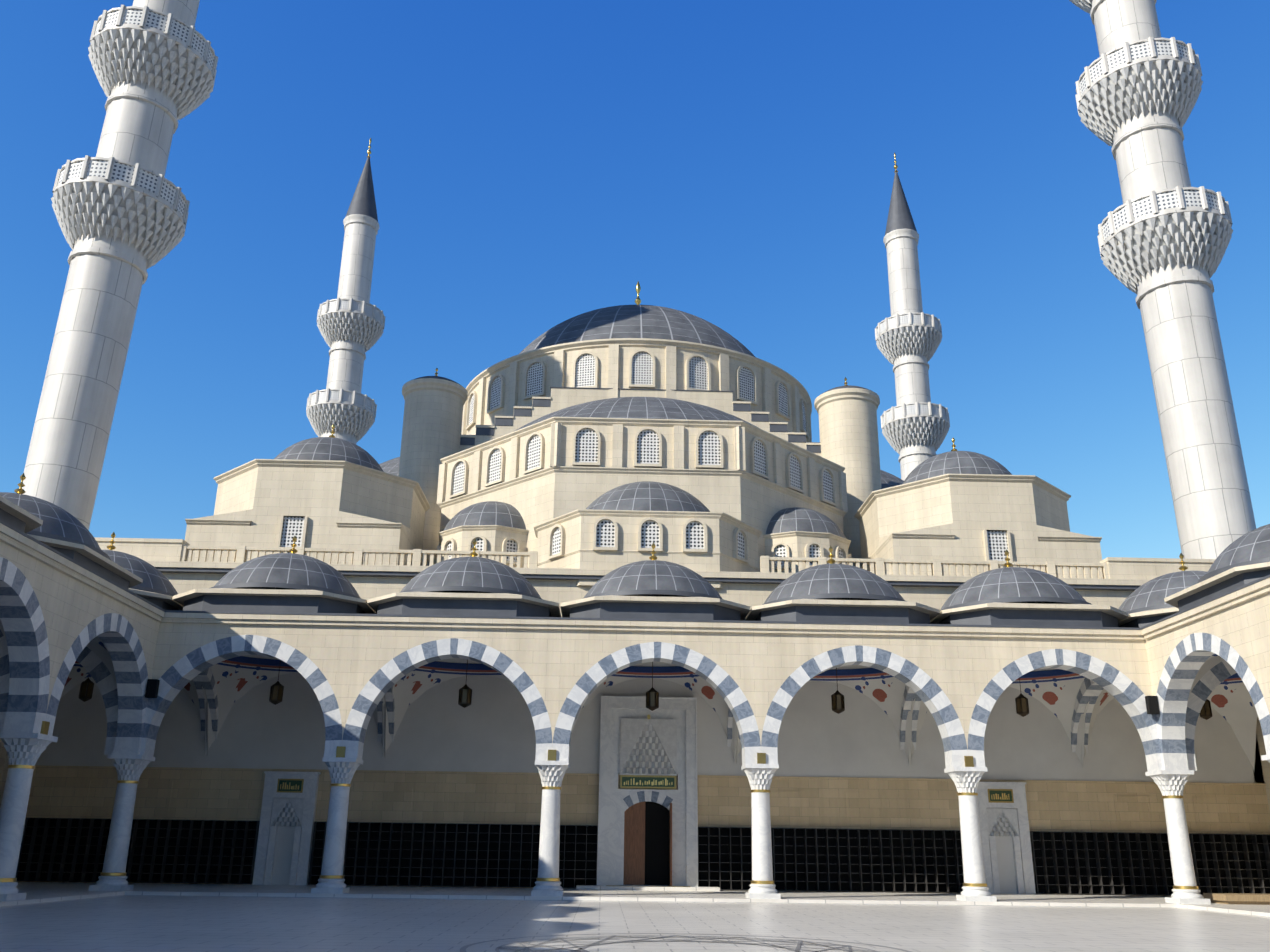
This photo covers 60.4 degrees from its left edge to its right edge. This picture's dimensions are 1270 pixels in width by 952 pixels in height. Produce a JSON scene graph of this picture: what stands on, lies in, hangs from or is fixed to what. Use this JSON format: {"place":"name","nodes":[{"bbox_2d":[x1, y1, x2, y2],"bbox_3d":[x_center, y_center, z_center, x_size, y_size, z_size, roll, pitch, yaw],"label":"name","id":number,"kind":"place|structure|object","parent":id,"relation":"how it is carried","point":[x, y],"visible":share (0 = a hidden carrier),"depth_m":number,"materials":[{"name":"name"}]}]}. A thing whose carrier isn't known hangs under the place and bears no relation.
{"place":"outdoors","nodes":[
{"label":"outdoors","id":0,"kind":"place"},
{"bbox_2d":[0,895,1269,951],"bbox_3d":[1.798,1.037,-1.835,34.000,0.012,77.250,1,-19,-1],"label":"courtyard floor","id":1,"kind":"structure","parent":0,"point":[126,923],"depth_m":23.19,"materials":[{"name":"stone"}]},
{"bbox_2d":[0,0,1269,559],"label":"sky","id":2,"kind":"structure","parent":0,"point":[533,163],"materials":[{"name":"blue"}]},
{"bbox_2d":[94,368,1215,616],"bbox_3d":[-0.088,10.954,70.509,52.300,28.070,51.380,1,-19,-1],"label":"prayer hall","id":3,"kind":"structure","parent":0,"point":[564,494],"depth_m":50.72,"materials":[{"name":"stone"}]},
{"bbox_2d":[461,281,811,441],"bbox_3d":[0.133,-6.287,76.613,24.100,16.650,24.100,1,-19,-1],"label":"dome","id":4,"kind":"structure","parent":3,"relation":"on","point":[638,346],"depth_m":66.46,"materials":[{"name":"lead sheet"},{"name":"limestone"}]},
{"label":"ground","id":5,"kind":"structure","parent":0,"visible":0},
{"bbox_2d":[22,0,217,529],"bbox_3d":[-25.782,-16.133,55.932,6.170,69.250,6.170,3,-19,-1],"label":"minaret","id":6,"kind":"object","parent":5,"relation":"on","point":[120,204],"visible":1,"depth_m":52.68,"materials":[{"name":"stone"}]},
{"bbox_2d":[306,138,384,444],"bbox_3d":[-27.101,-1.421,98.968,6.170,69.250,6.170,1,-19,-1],"label":"minaret","id":7,"kind":"object","parent":5,"relation":"on","point":[351,322],"visible":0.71,"depth_m":101.16,"materials":[{"name":"stone"}]},
{"bbox_2d":[0,717,1269,917],"bbox_3d":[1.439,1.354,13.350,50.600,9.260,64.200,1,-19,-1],"label":"stylobate","id":8,"kind":"object","parent":5,"relation":"on","point":[38,893],"visible":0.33,"depth_m":35.70,"materials":[{"name":"stone"}]},
{"bbox_2d":[0,473,165,900],"bbox_3d":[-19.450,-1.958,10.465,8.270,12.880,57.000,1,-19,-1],"label":"wing","id":9,"kind":"structure","parent":8,"relation":"on","point":[68,598],"depth_m":30.52,"materials":[{"name":"beige stone"}]},
{"bbox_2d":[16,532,1269,904],"bbox_3d":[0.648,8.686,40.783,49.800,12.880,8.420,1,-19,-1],"label":"portico","id":10,"kind":"structure","parent":8,"relation":"on","point":[652,722],"depth_m":42.37,"materials":[{"name":"white stone"}]},
{"bbox_2d":[1140,524,1269,770],"bbox_3d":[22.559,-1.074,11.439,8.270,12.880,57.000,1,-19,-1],"label":"wing","id":11,"kind":"structure","parent":8,"relation":"on","point":[1208,638],"depth_m":35.31,"materials":[{"name":"beige stone"}]},
{"bbox_2d":[875,152,949,480],"bbox_3d":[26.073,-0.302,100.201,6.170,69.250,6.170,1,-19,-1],"label":"minaret","id":12,"kind":"object","parent":5,"relation":"on","point":[915,424],"visible":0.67,"depth_m":102.29,"materials":[{"name":"stone"}]},
{"bbox_2d":[1069,0,1255,558],"bbox_3d":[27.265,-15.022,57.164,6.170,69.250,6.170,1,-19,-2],"label":"minaret","id":13,"kind":"object","parent":5,"relation":"on","point":[1165,232],"visible":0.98,"depth_m":53.94,"materials":[{"name":"stone"}]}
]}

